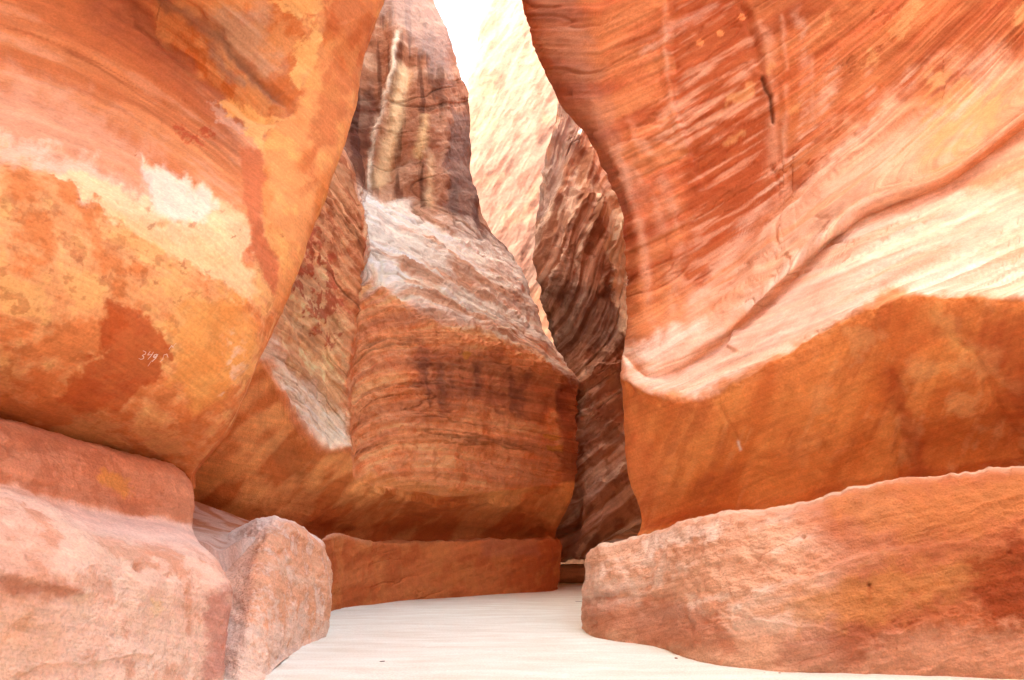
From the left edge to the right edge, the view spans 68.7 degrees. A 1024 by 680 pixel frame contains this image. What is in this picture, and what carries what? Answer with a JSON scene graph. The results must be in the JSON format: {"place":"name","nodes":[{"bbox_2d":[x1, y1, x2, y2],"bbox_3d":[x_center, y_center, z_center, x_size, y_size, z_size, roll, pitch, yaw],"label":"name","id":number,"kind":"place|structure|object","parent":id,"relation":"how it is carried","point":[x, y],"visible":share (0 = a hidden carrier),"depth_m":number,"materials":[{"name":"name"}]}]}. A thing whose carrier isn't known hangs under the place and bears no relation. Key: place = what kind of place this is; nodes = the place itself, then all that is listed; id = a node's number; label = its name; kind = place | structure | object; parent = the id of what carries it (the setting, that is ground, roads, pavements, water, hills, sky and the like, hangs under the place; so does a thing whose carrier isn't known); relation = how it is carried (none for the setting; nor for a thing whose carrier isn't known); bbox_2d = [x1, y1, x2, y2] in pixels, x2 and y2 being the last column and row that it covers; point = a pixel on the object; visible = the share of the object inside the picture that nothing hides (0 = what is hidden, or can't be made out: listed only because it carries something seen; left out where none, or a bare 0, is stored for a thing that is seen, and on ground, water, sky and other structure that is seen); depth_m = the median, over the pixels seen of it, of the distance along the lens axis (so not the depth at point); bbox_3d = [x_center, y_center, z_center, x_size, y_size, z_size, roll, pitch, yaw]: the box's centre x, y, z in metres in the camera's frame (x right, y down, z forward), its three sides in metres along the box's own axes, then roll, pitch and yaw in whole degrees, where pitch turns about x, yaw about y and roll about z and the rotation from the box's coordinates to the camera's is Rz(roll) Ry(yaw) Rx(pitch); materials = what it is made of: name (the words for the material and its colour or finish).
{"place":"outdoors","nodes":[
{"label":"outdoors","id":0,"kind":"place"},
{"bbox_2d":[434,0,489,83],"label":"sky","id":1,"kind":"structure","parent":0,"point":[462,18],"materials":[{"name":"white"}]},
{"bbox_2d":[224,582,1018,679],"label":"gorge floor","id":2,"kind":"structure","parent":0,"point":[531,636],"depth_m":8.67,"materials":[{"name":"beige sand"}]},
{"bbox_2d":[0,418,232,679],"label":"rock bench","id":3,"kind":"object","parent":2,"relation":"on","point":[111,567],"visible":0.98,"depth_m":5.89,"materials":[{"name":"stone"}]},
{"bbox_2d":[192,501,254,571],"bbox_3d":[-4.177,3.588,10.354,1.624,2.956,5.556,4,-16,-13],"label":"rock shelf","id":4,"kind":"object","parent":2,"relation":"on","point":[212,527],"visible":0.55,"depth_m":10.13,"materials":[{"name":"stone"}]},
{"bbox_2d":[224,515,332,679],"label":"boulder","id":5,"kind":"object","parent":2,"relation":"on","point":[279,573],"visible":0.89,"depth_m":8.36,"materials":[{"name":"stone"}]},
{"bbox_2d":[322,533,561,610],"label":"channel wall","id":6,"kind":"structure","parent":2,"relation":"on","point":[367,572],"depth_m":17.08,"materials":[{"name":"stone"}]},
{"bbox_2d":[559,564,584,582],"bbox_3d":[2.399,7.479,24.086,3.313,0.561,1.456,0,-15,0],"label":"ledge","id":7,"kind":"object","parent":2,"relation":"on","point":[572,573],"visible":0.18,"depth_m":23.45,"materials":[{"name":"stone"}]},
{"bbox_2d":[606,539,624,542],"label":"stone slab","id":8,"kind":"structure","parent":2,"relation":"on","point":[611,541],"depth_m":21.48,"materials":[{"name":"stone"}]},
{"label":"ground","id":9,"kind":"structure","parent":0,"visible":0},
{"bbox_2d":[0,0,384,487],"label":"rock wall","id":10,"kind":"structure","parent":9,"relation":"on","point":[167,169],"depth_m":7.67,"materials":[{"name":"stone"}]},
{"bbox_2d":[193,0,579,541],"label":"rock buttress","id":11,"kind":"object","parent":9,"relation":"on","point":[414,377],"visible":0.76,"depth_m":18.42,"materials":[{"name":"stone"}]},
{"bbox_2d":[466,0,584,563],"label":"rock cliff","id":12,"kind":"structure","parent":9,"relation":"on","point":[513,101],"depth_m":50.72,"materials":[{"name":"beige stone"}]},
{"bbox_2d":[532,102,641,562],"bbox_3d":[11.299,3.864,34.597,28.578,45.101,9.915,10,-18,-32],"label":"rock buttress","id":13,"kind":"object","parent":9,"relation":"on","point":[579,259],"visible":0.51,"depth_m":26.13,"materials":[{"name":"stone"}]},
{"bbox_2d":[522,0,1023,535],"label":"rock wall","id":14,"kind":"structure","parent":9,"relation":"on","point":[822,204],"depth_m":11.90,"materials":[{"name":"stone"}]},
{"bbox_2d":[581,466,1023,679],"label":"rock bench","id":15,"kind":"object","parent":9,"relation":"on","point":[920,576],"visible":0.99,"depth_m":7.49,"materials":[{"name":"stone"}]}
]}

